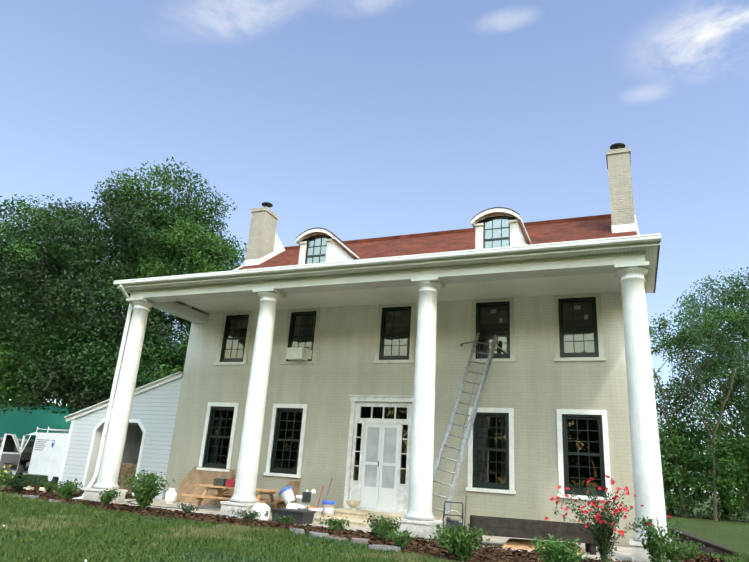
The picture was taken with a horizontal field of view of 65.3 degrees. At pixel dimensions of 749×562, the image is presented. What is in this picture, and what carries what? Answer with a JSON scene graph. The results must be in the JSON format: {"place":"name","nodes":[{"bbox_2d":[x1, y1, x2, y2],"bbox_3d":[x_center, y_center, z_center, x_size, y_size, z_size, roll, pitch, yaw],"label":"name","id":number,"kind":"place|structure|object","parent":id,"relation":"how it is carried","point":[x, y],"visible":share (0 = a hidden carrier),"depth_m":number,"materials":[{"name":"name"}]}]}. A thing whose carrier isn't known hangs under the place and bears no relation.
{"place":"outdoors","nodes":[
{"label":"outdoors","id":0,"kind":"place"},
{"bbox_2d":[127,488,184,508],"bbox_3d":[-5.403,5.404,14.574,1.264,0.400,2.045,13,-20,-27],"label":"vase","id":1,"kind":"object","parent":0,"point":[170,495],"visible":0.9,"depth_m":15.40,"materials":[{"name":"white ceramic"}]},
{"bbox_2d":[181,477,282,507],"bbox_3d":[-3.438,5.395,14.764,2.250,0.808,1.580,-3,-19,20],"label":"picnic table","id":2,"kind":"object","parent":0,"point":[219,484],"visible":0.69,"depth_m":14.75,"materials":[{"name":"brown wood"}]},
{"bbox_2d":[175,466,299,507],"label":"plywood sheets","id":3,"kind":"object","parent":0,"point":[191,478],"visible":0.36,"depth_m":16.09,"materials":[{"name":"beige wood"}]},
{"bbox_2d":[279,486,335,521],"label":"buckets","id":4,"kind":"object","parent":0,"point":[286,494],"visible":0.83,"depth_m":13.24,"materials":[{"name":"white plastic"}]},
{"bbox_2d":[321,477,332,514],"bbox_3d":[-1.249,5.400,14.590,0.260,0.965,0.454,-4,-20,23],"label":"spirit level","id":5,"kind":"object","parent":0,"point":[328,490],"visible":0.32,"depth_m":14.71,"materials":[{"name":"metal"}]},
{"bbox_2d":[0,474,748,561],"bbox_3d":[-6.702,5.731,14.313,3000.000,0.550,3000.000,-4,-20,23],"label":"ground","id":6,"kind":"structure","parent":0,"point":[732,535],"depth_m":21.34,"materials":[{"name":"green plant"}]},
{"bbox_2d":[0,402,79,475],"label":"green roof shed","id":7,"kind":"structure","parent":6,"relation":"on","point":[19,424],"depth_m":43.15,"materials":[{"name":"metal"}]},
{"bbox_2d":[0,240,98,400],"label":"tree","id":8,"kind":"object","parent":6,"relation":"on","point":[39,297],"visible":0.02,"depth_m":47.35,"materials":[{"name":"green plant"}]},
{"bbox_2d":[57,371,182,498],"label":"side addition","id":9,"kind":"structure","parent":6,"relation":"on","point":[149,436],"depth_m":18.15,"materials":[{"name":"white paint"}]},
{"bbox_2d":[0,157,246,414],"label":"tree","id":10,"kind":"object","parent":6,"relation":"on","point":[68,360],"visible":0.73,"depth_m":29.66,"materials":[{"name":"green plant"}]},
{"bbox_2d":[118,463,136,493],"bbox_3d":[-7.613,6.304,18.598,1.867,0.934,0.650,-4,-20,23],"label":"plywood board","id":11,"kind":"object","parent":6,"relation":"on","point":[127,469],"visible":0.29,"depth_m":18.70,"materials":[{"name":"beige wood"}]},
{"bbox_2d":[23,486,400,552],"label":"border stones","id":12,"kind":"object","parent":6,"relation":"on","point":[356,540],"visible":0.4,"depth_m":10.08,"materials":[{"name":"grey stone"}]},
{"bbox_2d":[0,486,726,561],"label":"flower bed","id":13,"kind":"object","parent":6,"relation":"on","point":[486,551],"visible":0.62,"depth_m":11.08,"materials":[{"name":"brown soil"}]},
{"bbox_2d":[0,465,30,482],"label":"yellow perennial","id":14,"kind":"object","parent":13,"relation":"in","point":[2,471],"visible":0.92,"depth_m":15.25,"materials":[{"name":"green plant"}]},
{"bbox_2d":[2,474,34,492],"bbox_3d":[-9.489,5.379,15.554,0.795,0.502,0.801,14,-21,-28],"label":"bed plant","id":15,"kind":"object","parent":13,"relation":"on","point":[17,485],"visible":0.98,"depth_m":15.46,"materials":[{"name":"green plant"}]},
{"bbox_2d":[37,478,64,492],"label":"plant","id":16,"kind":"object","parent":13,"relation":"on","point":[50,488],"visible":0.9,"depth_m":15.88,"materials":[{"name":"green plant"}]},
{"bbox_2d":[53,478,82,493],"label":"plant","id":17,"kind":"object","parent":13,"relation":"on","point":[72,485],"visible":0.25,"depth_m":14.91,"materials":[{"name":"green plant"}]},
{"bbox_2d":[54,481,82,498],"bbox_3d":[-7.404,5.042,14.035,0.607,0.455,0.619,-4,-20,23],"label":"bed plant","id":18,"kind":"object","parent":13,"relation":"on","point":[66,489],"visible":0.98,"depth_m":13.98,"materials":[{"name":"green plant"}]},
{"bbox_2d":[99,487,120,503],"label":"plant","id":19,"kind":"object","parent":13,"relation":"on","point":[106,496],"visible":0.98,"depth_m":13.41,"materials":[{"name":"green plant"}]},
{"bbox_2d":[119,469,175,509],"bbox_3d":[-4.960,4.508,12.569,1.140,0.850,1.006,-4,-20,23],"label":"shrub","id":20,"kind":"object","parent":13,"relation":"on","point":[145,488],"visible":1,"depth_m":12.55,"materials":[{"name":"green plant"}]},
{"bbox_2d":[174,502,197,513],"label":"shrub","id":21,"kind":"object","parent":13,"relation":"on","point":[187,509],"visible":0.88,"depth_m":12.38,"materials":[{"name":"green plant"}]},
{"bbox_2d":[228,507,263,520],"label":"shrub","id":22,"kind":"object","parent":13,"relation":"on","point":[251,515],"visible":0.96,"depth_m":11.82,"materials":[{"name":"green plant"}]},
{"bbox_2d":[251,503,270,520],"bbox_3d":[-2.412,4.934,12.431,0.332,0.366,0.370,-10,-23,37],"label":"white reel cover","id":23,"kind":"object","parent":13,"relation":"on","point":[266,515],"visible":0.73,"depth_m":12.34,"materials":[{"name":"white plastic"}]},
{"bbox_2d":[271,513,294,523],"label":"shrub","id":24,"kind":"object","parent":13,"relation":"on","point":[283,520],"visible":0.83,"depth_m":11.56,"materials":[{"name":"green plant"}]},
{"bbox_2d":[270,508,315,523],"bbox_3d":[-1.741,5.017,12.438,0.810,0.275,0.540,-4,-20,23],"label":"black tote","id":25,"kind":"object","parent":13,"relation":"on","point":[300,516],"visible":0.85,"depth_m":12.27,"materials":[{"name":"black plastic"}]},
{"bbox_2d":[315,515,349,529],"bbox_3d":[-0.768,4.592,11.014,0.615,0.308,0.623,-4,-20,23],"label":"shrub","id":26,"kind":"object","parent":13,"relation":"on","point":[336,524],"visible":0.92,"depth_m":11.03,"materials":[{"name":"green plant"}]},
{"bbox_2d":[362,513,386,535],"bbox_3d":[0.023,4.431,10.567,0.479,0.423,0.444,-4,-20,23],"label":"shrub","id":27,"kind":"object","parent":13,"relation":"on","point":[374,523],"visible":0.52,"depth_m":10.56,"materials":[{"name":"green plant"}]},
{"bbox_2d":[371,515,400,540],"bbox_3d":[0.188,4.239,10.007,0.499,0.427,0.553,-4,-20,23],"label":"shrub","id":28,"kind":"object","parent":13,"relation":"on","point":[384,527],"visible":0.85,"depth_m":9.95,"materials":[{"name":"green plant"}]},
{"bbox_2d":[382,528,417,548],"bbox_3d":[0.426,4.050,9.185,0.508,0.328,0.518,14,-21,-28],"label":"shrub","id":29,"kind":"object","parent":13,"relation":"on","point":[402,539],"visible":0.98,"depth_m":9.16,"materials":[{"name":"green plant"}]},
{"bbox_2d":[438,495,466,542],"bbox_3d":[1.666,4.231,10.267,1.173,0.850,0.605,-2,-19,18],"label":"pressure washer","id":30,"kind":"object","parent":13,"relation":"on","point":[455,522],"visible":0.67,"depth_m":10.49,"materials":[{"name":"black metal"}]},
{"bbox_2d":[470,515,596,554],"bbox_3d":[2.847,4.593,10.564,2.207,0.500,0.490,2,-18,6],"label":"bench","id":31,"kind":"object","parent":13,"relation":"on","point":[513,528],"visible":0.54,"depth_m":10.41,"materials":[{"name":"brown wood"}]},
{"bbox_2d":[529,533,587,561],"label":"shrub","id":32,"kind":"object","parent":13,"relation":"on","point":[560,552],"visible":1,"depth_m":7.55,"materials":[{"name":"green plant"}]},
{"bbox_2d":[544,475,670,561],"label":"rose bush","id":33,"kind":"object","parent":13,"relation":"on","point":[603,531],"visible":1,"depth_m":8.50,"materials":[{"name":"green plant"}]},
{"bbox_2d":[633,516,681,561],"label":"shrub","id":34,"kind":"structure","parent":13,"relation":"on","point":[655,548],"depth_m":8.38,"materials":[{"name":"green plant"}]},
{"bbox_2d":[663,531,695,561],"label":"shrub","id":35,"kind":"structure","parent":13,"relation":"on","point":[673,555],"depth_m":8.91,"materials":[{"name":"green plant"}]},
{"bbox_2d":[683,540,704,558],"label":"shrub","id":36,"kind":"object","parent":13,"relation":"on","point":[691,554],"visible":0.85,"depth_m":10.21,"materials":[{"name":"green plant"}]},
{"bbox_2d":[39,399,743,495],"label":"tree line","id":37,"kind":"object","parent":6,"relation":"on","point":[664,471],"depth_m":133.88,"materials":[{"name":"green plant"}]},
{"bbox_2d":[162,292,635,546],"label":"house walls","id":38,"kind":"structure","parent":6,"relation":"on","point":[535,386],"depth_m":14.61,"materials":[{"name":"paint"}]},
{"bbox_2d":[343,395,412,513],"bbox_3d":[0.153,4.288,14.672,1.920,2.790,0.190,-4,-20,23],"label":"front door","id":39,"kind":"structure","parent":38,"relation":"attached to","point":[378,453],"depth_m":14.70,"materials":[{"name":"white paint"}]},
{"bbox_2d":[196,293,612,501],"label":"windows","id":40,"kind":"structure","parent":38,"relation":"attached to","point":[583,447],"depth_m":14.40,"materials":[{"name":"black glass"}]},
{"bbox_2d":[286,347,311,360],"bbox_3d":[-2.071,2.044,16.287,0.670,0.315,0.385,-4,-20,23],"label":"air conditioner","id":41,"kind":"object","parent":40,"relation":"attached to","point":[298,354],"depth_m":16.18,"materials":[{"name":"white plastic"}]},
{"bbox_2d":[234,214,638,269],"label":"roof","id":42,"kind":"structure","parent":38,"relation":"on","point":[574,229],"depth_m":18.86,"materials":[{"name":"red tile"}]},
{"bbox_2d":[296,207,530,264],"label":"dormers","id":43,"kind":"object","parent":42,"relation":"on","point":[494,227],"visible":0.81,"depth_m":15.86,"materials":[{"name":"white paint"}]},
{"bbox_2d":[244,143,635,265],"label":"chimneys","id":44,"kind":"object","parent":42,"relation":"on","point":[264,243],"visible":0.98,"depth_m":17.04,"materials":[{"name":"brick"}]},
{"bbox_2d":[432,333,509,532],"bbox_3d":[2.069,3.294,13.233,1.188,4.639,2.046,-11,-23,39],"label":"extension ladder","id":45,"kind":"object","parent":38,"relation":"on","point":[475,405],"visible":0.88,"depth_m":13.32,"materials":[{"name":"metal"}]},
{"bbox_2d":[429,523,494,561],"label":"shrub","id":46,"kind":"object","parent":6,"relation":"on","point":[461,541],"visible":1,"depth_m":8.23,"materials":[{"name":"green plant"}]},
{"bbox_2d":[649,299,746,517],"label":"trees","id":47,"kind":"object","parent":6,"relation":"on","point":[710,325],"visible":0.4,"depth_m":29.89,"materials":[{"name":"green plant"}]},
{"bbox_2d":[653,368,744,517],"bbox_3d":[16.301,9.088,32.580,6.476,8.467,6.763,-4,-20,23],"label":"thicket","id":48,"kind":"object","parent":6,"relation":"on","point":[686,447],"visible":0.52,"depth_m":30.55,"materials":[{"name":"green plant"}]},
{"bbox_2d":[667,526,735,554],"bbox_3d":[6.972,5.600,12.700,1.298,0.450,1.580,-4,-20,23],"label":"mulch bed","id":49,"kind":"object","parent":6,"relation":"on","point":[712,547],"visible":0.56,"depth_m":12.09,"materials":[{"name":"grey"}]},
{"bbox_2d":[656,365,748,521],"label":"trees","id":50,"kind":"object","parent":6,"relation":"on","point":[728,499],"visible":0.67,"depth_m":30.07,"materials":[{"name":"green plant"}]},
{"bbox_2d":[660,267,748,434],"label":"tree","id":51,"kind":"object","parent":6,"relation":"on","point":[736,298],"visible":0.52,"depth_m":35.45,"materials":[{"name":"green plant"}]},
{"bbox_2d":[708,365,748,519],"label":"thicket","id":52,"kind":"object","parent":6,"relation":"on","point":[746,397],"visible":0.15,"depth_m":30.59,"materials":[{"name":"green plant"}]},
{"bbox_2d":[0,0,748,496],"label":"sky","id":53,"kind":"structure","parent":0,"point":[353,119],"materials":[{"name":"blue"}]},
{"bbox_2d":[315,508,441,527],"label":"stone steps","id":54,"kind":"structure","parent":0,"point":[354,518],"depth_m":13.22,"materials":[{"name":"beige stone"}]},
{"bbox_2d":[346,500,360,509],"bbox_3d":[-0.514,5.388,14.040,0.360,0.215,0.360,-4,-20,23],"label":"stone urn","id":55,"kind":"object","parent":54,"relation":"on","point":[353,504],"visible":1,"depth_m":13.94,"materials":[{"name":"beige stone"}]},
{"bbox_2d":[83,261,675,561],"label":"porch columns","id":56,"kind":"structure","parent":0,"point":[418,519],"depth_m":11.91,"materials":[{"name":"white paint"}]},
{"bbox_2d":[72,233,660,498],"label":"porch entablature","id":57,"kind":"structure","parent":56,"relation":"on","point":[565,267],"depth_m":13.54,"materials":[{"name":"white paint"}]},
{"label":"driveway","id":58,"kind":"structure","parent":0,"visible":0},
{"bbox_2d":[0,426,69,484],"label":"cargo van","id":59,"kind":"object","parent":58,"relation":"on","point":[38,453],"visible":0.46,"depth_m":25.62,"materials":[{"name":"paint"}]}
]}

